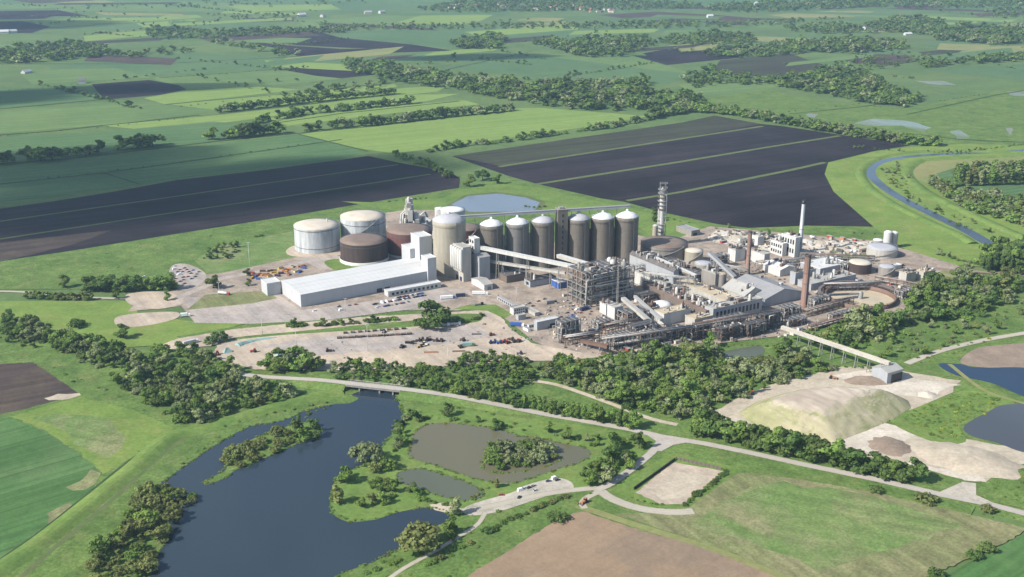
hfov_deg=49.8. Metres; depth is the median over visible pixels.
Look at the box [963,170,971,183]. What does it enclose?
poplar tree
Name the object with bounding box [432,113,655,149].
woodland
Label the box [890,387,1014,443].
grass patch
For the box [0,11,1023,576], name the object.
ground
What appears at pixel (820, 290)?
flume trestle
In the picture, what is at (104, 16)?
field
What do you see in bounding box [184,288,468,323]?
yard
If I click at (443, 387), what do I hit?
woodland
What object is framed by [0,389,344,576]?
flood bank
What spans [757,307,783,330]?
steel frame
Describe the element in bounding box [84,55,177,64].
field
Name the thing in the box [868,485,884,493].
bush
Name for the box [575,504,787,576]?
dry verge
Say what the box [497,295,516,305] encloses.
office wing
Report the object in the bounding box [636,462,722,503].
sludge pad
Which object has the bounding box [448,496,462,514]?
poplar tree
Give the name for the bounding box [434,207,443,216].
day tank
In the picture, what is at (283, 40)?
field
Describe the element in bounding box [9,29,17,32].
barn
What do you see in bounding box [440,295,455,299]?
lorry
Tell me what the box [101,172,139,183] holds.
ditch
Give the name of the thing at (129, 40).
field
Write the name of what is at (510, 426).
woodland
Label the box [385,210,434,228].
works ground
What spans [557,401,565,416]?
broadleaf tree
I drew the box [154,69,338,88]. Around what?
field
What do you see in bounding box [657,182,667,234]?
distillation column
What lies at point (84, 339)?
willow tree
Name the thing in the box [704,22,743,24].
field
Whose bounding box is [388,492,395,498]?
bush
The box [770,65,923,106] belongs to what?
woodland
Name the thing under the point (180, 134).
field
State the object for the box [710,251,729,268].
steel frame
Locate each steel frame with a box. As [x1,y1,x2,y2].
[555,315,580,339]
[567,256,634,306]
[590,315,613,329]
[605,330,633,349]
[617,304,649,323]
[627,318,656,336]
[632,327,660,346]
[634,289,657,303]
[659,323,685,342]
[683,322,711,339]
[708,284,723,290]
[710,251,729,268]
[713,311,747,326]
[714,321,742,341]
[740,237,754,246]
[741,317,766,337]
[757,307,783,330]
[776,302,800,316]
[781,313,807,326]
[807,293,829,309]
[826,307,852,318]
[838,261,848,270]
[894,287,914,299]
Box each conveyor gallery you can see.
[459,209,556,219]
[479,245,575,290]
[490,260,565,287]
[557,254,586,263]
[567,204,630,215]
[580,339,608,353]
[621,297,656,327]
[633,295,662,321]
[647,253,696,277]
[708,251,735,280]
[781,325,890,371]
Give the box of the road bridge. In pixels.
[345,379,403,394]
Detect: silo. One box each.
[432,212,465,276]
[480,217,502,272]
[506,215,528,269]
[531,214,554,267]
[567,211,589,263]
[590,210,614,261]
[614,209,638,262]
[873,237,882,242]
[883,230,892,243]
[891,231,898,244]
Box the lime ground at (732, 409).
[714,366,1023,481]
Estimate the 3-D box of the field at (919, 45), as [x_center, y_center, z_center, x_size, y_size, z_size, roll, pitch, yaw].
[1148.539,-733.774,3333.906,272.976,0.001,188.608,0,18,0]
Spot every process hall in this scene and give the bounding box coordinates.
[629,250,678,283]
[633,269,670,285]
[641,250,701,281]
[643,281,712,312]
[647,300,657,315]
[654,301,690,324]
[676,278,739,301]
[685,311,712,324]
[701,263,721,285]
[704,294,762,320]
[721,278,760,297]
[728,244,745,261]
[735,243,769,263]
[737,274,800,306]
[752,231,766,245]
[763,258,793,276]
[770,235,786,255]
[781,230,800,257]
[789,265,815,283]
[797,269,855,290]
[800,255,848,274]
[877,262,901,269]
[898,268,916,282]
[916,264,935,279]
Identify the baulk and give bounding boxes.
[0,164,397,221]
[0,174,429,238]
[498,126,764,166]
[535,135,838,184]
[626,162,825,200]
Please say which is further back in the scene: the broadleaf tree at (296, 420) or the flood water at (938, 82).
the flood water at (938, 82)
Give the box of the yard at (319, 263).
[300,256,339,269]
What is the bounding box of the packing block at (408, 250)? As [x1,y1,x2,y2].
[401,243,414,258]
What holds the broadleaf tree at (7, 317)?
on the rough land at (70, 557)
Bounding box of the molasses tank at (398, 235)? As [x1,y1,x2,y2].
[386,222,432,257]
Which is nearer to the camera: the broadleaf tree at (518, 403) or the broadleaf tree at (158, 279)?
the broadleaf tree at (518, 403)
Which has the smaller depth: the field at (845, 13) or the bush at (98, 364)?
the bush at (98, 364)
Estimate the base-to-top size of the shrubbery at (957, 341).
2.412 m
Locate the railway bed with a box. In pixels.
[904,263,1023,275]
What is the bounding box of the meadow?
[825,144,1023,265]
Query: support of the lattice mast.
on the ground at (460, 169)
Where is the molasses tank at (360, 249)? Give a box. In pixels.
[340,232,388,266]
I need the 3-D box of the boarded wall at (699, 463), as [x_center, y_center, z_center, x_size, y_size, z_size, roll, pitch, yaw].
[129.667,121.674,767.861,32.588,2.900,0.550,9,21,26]
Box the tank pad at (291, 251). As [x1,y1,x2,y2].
[286,245,339,257]
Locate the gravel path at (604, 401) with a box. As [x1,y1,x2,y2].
[527,379,677,425]
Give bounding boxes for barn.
[0,29,8,33]
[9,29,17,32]
[21,69,31,73]
[78,78,85,83]
[297,13,306,16]
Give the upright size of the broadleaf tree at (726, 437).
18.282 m
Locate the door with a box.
[891,372,902,382]
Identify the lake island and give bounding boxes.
[205,422,315,484]
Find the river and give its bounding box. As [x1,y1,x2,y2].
[866,149,1023,243]
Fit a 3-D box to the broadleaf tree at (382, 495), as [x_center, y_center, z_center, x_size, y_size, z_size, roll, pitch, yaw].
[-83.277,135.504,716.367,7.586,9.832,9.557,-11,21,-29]
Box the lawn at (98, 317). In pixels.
[0,301,240,346]
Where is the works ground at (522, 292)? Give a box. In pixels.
[129,226,958,355]
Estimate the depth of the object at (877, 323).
1005.81 m
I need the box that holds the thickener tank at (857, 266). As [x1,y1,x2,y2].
[848,258,871,274]
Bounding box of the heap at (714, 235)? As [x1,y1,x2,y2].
[709,234,722,237]
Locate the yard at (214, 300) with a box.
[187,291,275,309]
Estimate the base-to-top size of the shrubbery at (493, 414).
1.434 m
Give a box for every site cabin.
[523,326,530,331]
[623,346,630,351]
[673,338,681,343]
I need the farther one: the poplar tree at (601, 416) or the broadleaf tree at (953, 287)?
the broadleaf tree at (953, 287)
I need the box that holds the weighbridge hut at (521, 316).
[515,312,525,320]
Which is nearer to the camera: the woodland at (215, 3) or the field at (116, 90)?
the field at (116, 90)
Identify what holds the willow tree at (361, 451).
on the pond bank at (354, 486)
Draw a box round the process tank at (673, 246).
[640,235,687,259]
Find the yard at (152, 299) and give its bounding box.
[125,291,183,308]
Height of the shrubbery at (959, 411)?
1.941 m
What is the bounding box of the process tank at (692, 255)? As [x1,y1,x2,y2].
[684,247,702,263]
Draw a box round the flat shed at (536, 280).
[524,272,555,286]
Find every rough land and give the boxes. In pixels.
[0,293,1023,576]
[976,464,1023,507]
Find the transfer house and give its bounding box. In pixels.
[871,362,902,383]
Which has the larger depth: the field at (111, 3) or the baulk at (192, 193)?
the field at (111, 3)
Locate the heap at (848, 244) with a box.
[841,243,855,246]
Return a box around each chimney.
[744,230,751,273]
[799,200,805,251]
[799,253,811,307]
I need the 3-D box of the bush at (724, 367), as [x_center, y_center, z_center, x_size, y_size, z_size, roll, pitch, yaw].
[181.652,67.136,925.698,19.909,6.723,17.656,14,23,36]
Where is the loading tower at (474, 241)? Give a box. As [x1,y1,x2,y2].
[469,235,479,253]
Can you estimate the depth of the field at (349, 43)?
3336.60 m
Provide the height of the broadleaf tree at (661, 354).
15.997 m
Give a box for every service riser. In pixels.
[503,224,505,267]
[529,222,530,264]
[589,222,590,260]
[613,220,615,256]
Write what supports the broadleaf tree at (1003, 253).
on the ground at (460, 169)
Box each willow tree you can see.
[18,314,39,324]
[25,146,51,160]
[39,146,64,160]
[56,328,77,339]
[80,336,97,346]
[87,534,111,553]
[94,334,106,340]
[132,508,159,526]
[134,480,156,496]
[136,556,158,572]
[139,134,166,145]
[139,493,161,509]
[159,508,181,522]
[192,401,214,413]
[203,336,216,343]
[210,331,228,340]
[221,370,243,383]
[308,356,325,369]
[347,441,383,462]
[367,461,381,471]
[380,457,397,470]
[394,520,440,551]
[474,169,489,179]
[615,367,631,376]
[622,391,636,403]
[641,342,658,352]
[692,361,714,375]
[725,355,754,375]
[750,364,764,375]
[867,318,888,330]
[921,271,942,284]
[961,294,990,309]
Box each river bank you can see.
[855,150,1023,243]
[900,154,1023,239]
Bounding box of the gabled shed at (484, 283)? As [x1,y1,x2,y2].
[471,277,492,290]
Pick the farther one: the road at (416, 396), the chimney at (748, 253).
the chimney at (748, 253)
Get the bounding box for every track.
[0,290,124,298]
[448,486,596,512]
[579,491,599,508]
[593,489,694,514]
[904,331,1023,364]
[948,364,1023,403]
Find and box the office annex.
[384,280,440,296]
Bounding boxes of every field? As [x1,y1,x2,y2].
[0,0,1023,10]
[0,1,257,11]
[0,8,60,10]
[0,10,86,19]
[0,21,49,32]
[0,85,98,108]
[0,102,210,133]
[0,121,275,160]
[0,134,366,202]
[0,156,459,260]
[0,230,110,260]
[0,362,76,413]
[0,416,101,557]
[11,397,174,473]
[14,0,92,2]
[22,68,150,83]
[31,414,125,457]
[32,15,202,26]
[48,15,165,17]
[49,52,692,83]
[54,2,180,4]
[59,0,111,2]
[70,38,165,43]
[84,30,162,40]
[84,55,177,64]
[91,22,271,29]
[92,80,186,99]
[95,12,189,16]
[104,94,455,128]
[136,19,195,26]
[146,86,298,103]
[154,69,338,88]
[169,21,218,24]
[171,84,396,109]
[173,17,291,25]
[176,32,256,37]
[200,32,318,41]
[222,11,297,14]
[222,38,309,42]
[225,4,340,11]
[246,17,295,21]
[252,32,450,55]
[258,55,323,67]
[265,60,351,70]
[269,43,362,48]
[271,100,478,125]
[281,85,446,104]
[283,46,403,60]
[285,68,375,77]
[299,15,430,27]
[302,108,643,152]
[313,28,349,32]
[315,22,438,30]
[341,27,708,48]
[370,54,414,59]
[388,60,467,68]
[399,11,509,15]
[400,15,491,23]
[422,45,507,56]
[453,117,908,227]
[454,116,756,165]
[466,25,577,34]
[468,512,774,576]
[504,35,550,42]
[515,52,685,72]
[518,49,646,55]
[520,18,563,21]
[522,22,568,26]
[535,41,613,49]
[569,29,657,34]
[595,16,677,22]
[602,12,758,21]
[611,44,700,52]
[615,473,1023,576]
[632,31,701,36]
[632,45,751,64]
[633,6,743,9]
[652,15,724,18]
[662,30,737,32]
[668,43,724,51]
[678,81,777,95]
[681,20,723,23]
[690,481,964,570]
[698,86,1023,144]
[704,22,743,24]
[716,36,812,42]
[716,53,822,76]
[719,17,777,19]
[744,35,834,43]
[749,25,833,28]
[772,10,872,17]
[786,53,874,65]
[794,49,904,54]
[797,11,912,15]
[822,5,940,9]
[832,6,897,11]
[836,35,941,42]
[847,14,949,16]
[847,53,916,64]
[853,29,898,32]
[883,43,927,48]
[888,8,987,11]
[911,40,976,46]
[914,157,1023,182]
[918,50,993,60]
[927,16,1015,21]
[928,48,1012,59]
[930,64,1023,78]
[936,166,1023,197]
[937,43,989,50]
[946,21,977,24]
[946,534,1023,576]
[948,21,1003,26]
[959,49,1023,54]
[974,11,1022,16]
[988,46,1023,49]
[989,16,1023,20]
[997,23,1023,26]
[1004,65,1023,72]
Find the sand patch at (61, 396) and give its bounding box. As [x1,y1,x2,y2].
[45,393,79,399]
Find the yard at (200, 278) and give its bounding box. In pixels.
[169,264,205,289]
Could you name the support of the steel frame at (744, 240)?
on the works ground at (522, 292)
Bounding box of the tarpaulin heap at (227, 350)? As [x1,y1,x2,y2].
[223,348,231,353]
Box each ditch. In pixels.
[0,134,285,163]
[0,139,341,183]
[0,455,135,558]
[1,99,101,108]
[2,115,194,134]
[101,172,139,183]
[162,56,295,63]
[172,81,399,103]
[220,93,404,113]
[292,111,505,133]
[300,134,366,150]
[790,96,924,113]
[909,90,1023,113]
[910,133,1013,141]
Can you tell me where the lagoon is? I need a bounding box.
[451,193,538,211]
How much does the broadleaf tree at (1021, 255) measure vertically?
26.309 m
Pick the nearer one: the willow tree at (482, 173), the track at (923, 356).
the track at (923, 356)
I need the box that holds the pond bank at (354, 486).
[331,404,652,521]
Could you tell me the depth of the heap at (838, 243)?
1292.41 m
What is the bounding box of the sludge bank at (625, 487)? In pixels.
[614,453,740,507]
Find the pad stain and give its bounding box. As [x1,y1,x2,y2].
[257,326,497,355]
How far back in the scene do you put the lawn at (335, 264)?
1210.86 m
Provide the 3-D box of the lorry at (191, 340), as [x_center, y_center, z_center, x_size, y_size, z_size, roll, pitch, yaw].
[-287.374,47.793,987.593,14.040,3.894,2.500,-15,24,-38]
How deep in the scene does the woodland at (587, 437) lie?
801.06 m
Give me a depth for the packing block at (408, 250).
1194.91 m
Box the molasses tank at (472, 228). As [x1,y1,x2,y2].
[466,222,479,243]
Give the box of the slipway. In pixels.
[430,502,450,512]
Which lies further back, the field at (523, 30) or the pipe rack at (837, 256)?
the field at (523, 30)
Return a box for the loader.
[578,497,588,504]
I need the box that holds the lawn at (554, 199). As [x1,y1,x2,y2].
[343,184,702,236]
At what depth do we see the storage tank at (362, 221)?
1275.25 m
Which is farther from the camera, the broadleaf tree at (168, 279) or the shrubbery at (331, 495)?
the broadleaf tree at (168, 279)
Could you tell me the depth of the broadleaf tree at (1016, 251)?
1180.08 m
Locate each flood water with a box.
[806,113,817,117]
[854,119,930,131]
[918,81,954,84]
[950,130,969,138]
[1006,128,1012,134]
[1007,91,1023,95]
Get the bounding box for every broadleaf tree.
[0,308,14,321]
[16,145,34,160]
[36,321,49,335]
[45,327,55,342]
[53,329,68,344]
[58,274,70,286]
[62,331,76,344]
[65,332,78,343]
[76,334,82,343]
[82,333,93,346]
[86,341,102,359]
[87,275,103,290]
[89,337,101,349]
[93,275,110,291]
[98,338,109,353]
[100,274,117,288]
[102,346,117,360]
[112,288,119,297]
[112,339,124,352]
[113,323,129,337]
[114,571,123,576]
[119,518,136,538]
[120,274,138,290]
[127,274,141,290]
[127,362,141,374]
[144,527,168,543]
[153,276,171,289]
[157,272,178,289]
[163,291,171,299]
[169,380,184,392]
[172,367,187,382]
[191,408,207,422]
[202,368,224,386]
[204,275,221,287]
[206,393,225,411]
[209,365,230,380]
[220,355,234,368]
[242,268,250,275]
[244,278,251,284]
[253,374,263,389]
[256,352,273,366]
[265,347,294,370]
[277,353,295,364]
[278,381,298,398]
[280,345,310,369]
[290,414,303,426]
[298,352,315,368]
[333,465,352,481]
[354,496,365,506]
[366,492,376,503]
[377,491,390,504]
[409,410,421,421]
[412,299,451,327]
[427,376,440,389]
[441,402,454,415]
[442,516,457,531]
[444,530,455,539]
[446,378,458,393]
[455,380,463,394]
[458,382,470,395]
[462,174,475,185]
[467,385,476,397]
[473,384,482,399]
[488,385,505,401]
[491,418,500,429]
[492,174,501,182]
[502,388,513,402]
[512,391,527,407]
[543,421,552,431]
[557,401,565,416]
[560,427,572,438]
[564,363,584,381]
[580,370,593,377]
[585,403,598,419]
[587,460,604,474]
[588,456,603,471]
[589,405,602,421]
[596,465,615,482]
[601,440,620,464]
[604,379,629,403]
[605,368,618,383]
[605,408,616,423]
[607,432,622,446]
[623,362,635,373]
[624,457,634,467]
[625,408,642,428]
[630,431,646,448]
[631,367,651,380]
[637,351,654,369]
[646,339,658,346]
[647,348,665,363]
[653,362,664,372]
[663,363,681,376]
[669,392,682,407]
[679,378,701,397]
[680,358,692,371]
[682,343,709,361]
[683,363,703,379]
[688,407,723,435]
[688,408,709,431]
[698,346,711,360]
[702,331,716,344]
[705,374,721,392]
[706,412,730,436]
[709,342,722,359]
[715,419,740,441]
[718,420,749,442]
[732,427,752,444]
[742,423,765,448]
[755,424,775,450]
[760,426,786,451]
[771,426,797,454]
[773,431,803,455]
[794,433,811,457]
[803,433,830,461]
[806,440,837,465]
[818,438,847,463]
[835,448,852,468]
[841,447,870,473]
[842,313,866,330]
[844,306,860,320]
[857,303,873,319]
[859,450,885,472]
[863,325,882,340]
[871,303,881,315]
[871,455,895,479]
[873,312,894,323]
[882,460,902,478]
[890,311,908,325]
[891,459,912,481]
[906,456,928,480]
[910,280,927,289]
[919,284,932,300]
[921,288,938,305]
[927,299,946,319]
[948,283,957,297]
[952,268,970,280]
[974,243,989,262]
[983,289,998,301]
[987,278,1003,295]
[993,236,1009,242]
[994,238,1008,249]
[997,245,1011,268]
[999,250,1013,266]
[1000,266,1018,278]
[1002,288,1014,303]
[1006,246,1023,270]
[1009,243,1017,248]
[1015,260,1023,273]
[1017,252,1023,272]
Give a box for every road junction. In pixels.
[643,432,690,450]
[940,482,997,504]
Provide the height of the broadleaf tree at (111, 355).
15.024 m
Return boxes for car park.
[465,478,573,514]
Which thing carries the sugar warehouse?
on the works ground at (522, 292)
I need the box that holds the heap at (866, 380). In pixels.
[844,376,892,385]
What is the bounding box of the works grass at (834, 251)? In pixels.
[829,250,866,260]
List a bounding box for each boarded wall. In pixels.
[633,457,675,489]
[676,457,720,468]
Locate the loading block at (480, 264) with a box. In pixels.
[471,252,489,278]
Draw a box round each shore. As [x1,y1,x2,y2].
[446,192,545,213]
[960,343,1023,367]
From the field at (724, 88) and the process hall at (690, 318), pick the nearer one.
the process hall at (690, 318)
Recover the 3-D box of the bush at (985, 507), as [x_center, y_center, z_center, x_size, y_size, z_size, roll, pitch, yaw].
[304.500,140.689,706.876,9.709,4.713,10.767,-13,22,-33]
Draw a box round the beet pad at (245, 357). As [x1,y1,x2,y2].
[163,310,600,369]
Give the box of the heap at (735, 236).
[729,235,742,238]
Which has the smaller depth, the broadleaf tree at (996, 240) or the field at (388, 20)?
the broadleaf tree at (996, 240)
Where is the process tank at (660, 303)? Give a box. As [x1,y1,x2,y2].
[653,299,671,308]
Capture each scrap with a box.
[295,299,546,357]
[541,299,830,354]
[630,258,898,307]
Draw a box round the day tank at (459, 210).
[440,205,464,214]
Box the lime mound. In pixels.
[738,386,910,441]
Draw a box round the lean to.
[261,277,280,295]
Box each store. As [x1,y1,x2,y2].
[534,315,556,330]
[552,277,566,288]
[676,224,699,235]
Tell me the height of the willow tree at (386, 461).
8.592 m
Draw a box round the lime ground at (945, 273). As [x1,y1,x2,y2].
[907,270,976,286]
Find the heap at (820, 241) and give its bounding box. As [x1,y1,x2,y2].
[816,240,825,243]
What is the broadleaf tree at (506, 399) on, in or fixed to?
on the rough land at (70, 557)
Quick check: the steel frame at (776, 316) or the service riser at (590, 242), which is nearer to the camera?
the steel frame at (776, 316)
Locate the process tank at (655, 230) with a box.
[652,224,657,235]
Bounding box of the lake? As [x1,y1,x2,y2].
[150,390,449,576]
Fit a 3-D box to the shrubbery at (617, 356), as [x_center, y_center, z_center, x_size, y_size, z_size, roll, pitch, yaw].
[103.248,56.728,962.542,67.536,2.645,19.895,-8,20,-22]
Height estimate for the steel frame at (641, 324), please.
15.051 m
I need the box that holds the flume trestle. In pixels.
[818,280,895,294]
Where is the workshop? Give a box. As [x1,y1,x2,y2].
[499,268,527,282]
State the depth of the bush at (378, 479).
744.68 m
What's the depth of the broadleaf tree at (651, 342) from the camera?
959.20 m
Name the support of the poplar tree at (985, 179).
on the ground at (460, 169)
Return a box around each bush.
[20,339,28,342]
[65,347,74,352]
[66,318,85,327]
[95,362,104,367]
[128,359,142,364]
[141,398,150,403]
[206,418,218,422]
[219,456,228,461]
[262,379,274,386]
[283,436,294,442]
[285,322,294,327]
[297,321,307,326]
[331,320,338,324]
[363,318,371,322]
[371,565,380,571]
[375,476,382,482]
[380,480,390,488]
[387,560,398,565]
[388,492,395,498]
[417,495,426,501]
[434,554,445,560]
[449,416,458,420]
[466,539,474,545]
[479,526,492,533]
[490,361,498,365]
[490,525,498,531]
[513,513,521,518]
[528,506,536,511]
[546,510,569,523]
[560,493,570,498]
[619,359,627,363]
[652,386,662,394]
[661,357,675,364]
[691,490,701,496]
[719,364,739,371]
[731,389,749,397]
[760,361,772,370]
[770,373,788,384]
[792,366,809,374]
[804,360,813,366]
[825,364,837,370]
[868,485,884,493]
[902,330,914,335]
[913,491,940,505]
[926,566,947,576]
[961,315,973,320]
[965,548,983,560]
[976,541,999,552]
[979,503,997,513]
[990,318,998,322]
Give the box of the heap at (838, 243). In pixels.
[825,240,841,244]
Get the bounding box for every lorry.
[180,312,189,316]
[183,338,198,344]
[218,291,229,294]
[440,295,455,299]
[456,293,467,296]
[462,342,474,346]
[472,291,487,294]
[510,322,523,326]
[546,300,556,304]
[580,306,588,310]
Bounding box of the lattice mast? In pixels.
[616,267,618,301]
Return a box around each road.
[173,261,306,298]
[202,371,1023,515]
[595,441,656,490]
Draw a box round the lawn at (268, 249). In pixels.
[195,232,295,273]
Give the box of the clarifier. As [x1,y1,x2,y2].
[825,283,896,309]
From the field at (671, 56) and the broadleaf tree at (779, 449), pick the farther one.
the field at (671, 56)
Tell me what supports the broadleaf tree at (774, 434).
on the rough land at (70, 557)
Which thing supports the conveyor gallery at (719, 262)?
on the ground at (460, 169)
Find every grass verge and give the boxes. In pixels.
[176,311,432,337]
[216,313,482,344]
[454,305,510,317]
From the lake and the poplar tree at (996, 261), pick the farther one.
the poplar tree at (996, 261)
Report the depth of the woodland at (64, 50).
3094.00 m
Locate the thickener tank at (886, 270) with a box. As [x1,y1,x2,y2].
[878,263,895,277]
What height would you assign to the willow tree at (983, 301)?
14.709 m
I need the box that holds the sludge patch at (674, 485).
[644,471,707,499]
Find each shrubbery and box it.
[0,69,979,177]
[4,227,264,281]
[62,373,106,390]
[157,396,590,576]
[165,436,219,481]
[223,401,327,426]
[381,492,591,576]
[419,407,632,441]
[595,350,667,361]
[630,496,663,505]
[651,212,875,233]
[720,344,774,346]
[809,365,870,370]
[904,393,1000,438]
[908,335,990,362]
[994,469,1023,500]
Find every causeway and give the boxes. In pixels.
[173,369,346,390]
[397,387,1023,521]
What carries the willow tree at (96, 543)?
on the rough land at (70, 557)
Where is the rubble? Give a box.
[709,229,901,255]
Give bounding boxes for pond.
[396,468,484,499]
[408,423,591,482]
[939,363,1023,395]
[964,404,1023,451]
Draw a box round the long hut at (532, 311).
[525,307,539,315]
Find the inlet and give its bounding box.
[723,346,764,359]
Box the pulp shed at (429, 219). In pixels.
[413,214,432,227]
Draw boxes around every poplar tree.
[332,484,343,503]
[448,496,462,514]
[493,477,498,487]
[499,387,505,401]
[509,391,515,404]
[520,394,527,406]
[529,394,537,407]
[537,395,542,409]
[542,396,548,411]
[545,398,553,413]
[551,400,557,414]
[563,401,569,416]
[568,401,575,417]
[573,402,580,418]
[579,404,587,419]
[598,406,605,422]
[615,408,623,425]
[622,412,628,426]
[651,207,657,221]
[652,367,663,383]
[676,399,682,411]
[678,387,685,400]
[748,376,754,391]
[952,165,965,178]
[953,168,964,182]
[962,166,971,179]
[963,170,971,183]
[970,167,978,180]
[970,170,978,185]
[971,161,979,168]
[976,166,984,173]
[977,169,985,185]
[983,171,989,184]
[984,170,996,184]
[985,252,992,267]
[986,242,998,268]
[991,250,999,270]
[992,167,1001,184]
[997,166,1009,183]
[1006,162,1012,169]
[1006,168,1017,184]
[1007,258,1014,268]
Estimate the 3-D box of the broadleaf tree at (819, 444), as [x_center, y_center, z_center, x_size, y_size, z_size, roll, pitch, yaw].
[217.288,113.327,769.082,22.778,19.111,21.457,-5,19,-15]
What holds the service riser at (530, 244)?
on the ground at (460, 169)
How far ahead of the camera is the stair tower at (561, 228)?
1200.65 m
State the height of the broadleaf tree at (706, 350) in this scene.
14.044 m
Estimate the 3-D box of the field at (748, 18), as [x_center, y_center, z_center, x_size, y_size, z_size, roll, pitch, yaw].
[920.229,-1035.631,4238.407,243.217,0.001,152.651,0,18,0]
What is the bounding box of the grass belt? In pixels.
[0,178,903,289]
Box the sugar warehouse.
[280,258,436,306]
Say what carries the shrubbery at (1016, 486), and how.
on the rough land at (986, 490)
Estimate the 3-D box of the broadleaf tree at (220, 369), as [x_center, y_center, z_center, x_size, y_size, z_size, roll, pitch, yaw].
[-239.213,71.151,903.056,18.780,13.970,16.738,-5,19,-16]
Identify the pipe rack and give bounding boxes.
[563,330,601,345]
[599,324,693,351]
[602,316,637,335]
[631,256,672,273]
[642,271,695,292]
[692,309,774,340]
[718,264,748,276]
[755,255,816,268]
[800,252,874,260]
[802,296,853,316]
[807,307,872,330]
[822,280,885,290]
[875,275,918,286]
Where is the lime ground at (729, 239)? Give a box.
[707,230,868,254]
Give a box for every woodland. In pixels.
[0,37,118,62]
[0,150,16,161]
[0,313,285,422]
[0,320,49,347]
[3,0,1023,107]
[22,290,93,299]
[40,326,114,347]
[62,140,105,155]
[65,0,365,8]
[80,275,164,291]
[83,482,182,576]
[113,133,148,149]
[114,45,192,56]
[145,24,344,38]
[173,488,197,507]
[201,120,285,137]
[203,240,240,258]
[207,11,298,18]
[210,35,301,55]
[214,87,396,111]
[222,425,291,466]
[255,95,415,121]
[289,314,376,326]
[291,418,322,441]
[297,77,386,96]
[302,102,515,131]
[318,17,801,29]
[327,349,535,394]
[341,56,707,110]
[369,478,398,491]
[391,149,454,176]
[391,408,410,447]
[405,481,436,503]
[417,0,703,11]
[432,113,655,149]
[434,378,492,399]
[441,312,484,322]
[448,31,507,48]
[463,415,599,444]
[482,435,557,469]
[531,33,654,56]
[533,336,826,419]
[578,451,637,484]
[584,432,641,444]
[646,101,942,145]
[654,27,757,44]
[679,63,771,86]
[701,41,818,57]
[705,0,1023,11]
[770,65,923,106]
[783,20,878,33]
[785,33,910,52]
[804,299,1023,357]
[810,261,1022,349]
[824,56,899,69]
[853,143,1023,152]
[863,13,948,33]
[880,161,991,231]
[917,50,1023,66]
[926,174,1023,225]
[928,20,1023,43]
[936,248,979,264]
[953,160,1023,183]
[979,252,1023,271]
[983,6,1023,17]
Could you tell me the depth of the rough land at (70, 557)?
837.49 m
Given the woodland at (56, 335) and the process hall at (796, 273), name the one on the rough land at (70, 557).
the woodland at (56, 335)
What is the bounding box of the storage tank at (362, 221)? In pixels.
[340,209,385,237]
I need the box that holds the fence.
[194,308,447,323]
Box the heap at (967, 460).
[912,441,1023,479]
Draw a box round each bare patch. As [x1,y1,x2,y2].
[47,502,71,523]
[66,469,100,490]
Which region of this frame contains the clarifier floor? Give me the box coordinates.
[826,290,896,309]
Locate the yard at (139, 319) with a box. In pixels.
[114,312,179,326]
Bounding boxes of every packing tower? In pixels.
[411,231,431,259]
[421,253,436,280]
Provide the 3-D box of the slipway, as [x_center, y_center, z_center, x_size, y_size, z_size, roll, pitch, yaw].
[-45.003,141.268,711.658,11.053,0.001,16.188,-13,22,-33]
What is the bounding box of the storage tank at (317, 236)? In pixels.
[293,218,339,253]
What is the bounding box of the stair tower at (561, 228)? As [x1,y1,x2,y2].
[555,206,567,262]
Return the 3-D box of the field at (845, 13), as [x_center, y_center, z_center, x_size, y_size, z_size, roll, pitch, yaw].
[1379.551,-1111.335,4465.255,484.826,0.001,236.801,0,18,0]
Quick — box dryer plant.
[399,197,432,238]
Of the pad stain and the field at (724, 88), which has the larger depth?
the field at (724, 88)
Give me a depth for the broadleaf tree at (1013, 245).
1197.33 m
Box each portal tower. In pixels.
[599,297,612,314]
[607,302,623,319]
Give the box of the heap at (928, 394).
[918,391,936,398]
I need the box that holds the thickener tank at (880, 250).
[866,242,897,258]
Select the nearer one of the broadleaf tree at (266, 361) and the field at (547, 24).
the broadleaf tree at (266, 361)
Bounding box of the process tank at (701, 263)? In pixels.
[694,259,712,268]
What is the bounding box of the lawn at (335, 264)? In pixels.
[324,259,357,270]
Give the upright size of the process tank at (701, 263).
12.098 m
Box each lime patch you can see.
[834,370,957,396]
[844,423,913,452]
[909,440,1023,478]
[909,463,985,481]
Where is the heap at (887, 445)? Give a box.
[867,436,911,456]
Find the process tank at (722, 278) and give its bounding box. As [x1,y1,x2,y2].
[718,271,726,287]
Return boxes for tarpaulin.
[235,337,276,346]
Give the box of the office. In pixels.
[510,304,525,314]
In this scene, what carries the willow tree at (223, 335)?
on the ground at (460, 169)
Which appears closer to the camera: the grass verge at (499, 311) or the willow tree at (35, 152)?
the grass verge at (499, 311)
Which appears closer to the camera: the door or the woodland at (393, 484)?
the woodland at (393, 484)
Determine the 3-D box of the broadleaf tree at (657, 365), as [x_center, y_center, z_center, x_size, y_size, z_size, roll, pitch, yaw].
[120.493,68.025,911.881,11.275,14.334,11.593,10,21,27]
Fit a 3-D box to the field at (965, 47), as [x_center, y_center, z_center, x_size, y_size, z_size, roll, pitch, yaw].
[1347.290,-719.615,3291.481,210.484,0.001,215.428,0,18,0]
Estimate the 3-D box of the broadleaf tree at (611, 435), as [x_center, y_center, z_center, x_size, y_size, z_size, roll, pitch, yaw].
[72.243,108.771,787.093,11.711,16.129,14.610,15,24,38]
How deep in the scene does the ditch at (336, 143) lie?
1862.73 m
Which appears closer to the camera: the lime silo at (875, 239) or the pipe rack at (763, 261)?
the pipe rack at (763, 261)
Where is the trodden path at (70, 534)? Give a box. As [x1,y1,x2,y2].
[18,437,186,576]
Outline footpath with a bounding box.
[388,512,487,576]
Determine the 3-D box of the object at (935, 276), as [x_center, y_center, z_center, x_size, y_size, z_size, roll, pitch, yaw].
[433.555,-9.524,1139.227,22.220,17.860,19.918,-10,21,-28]

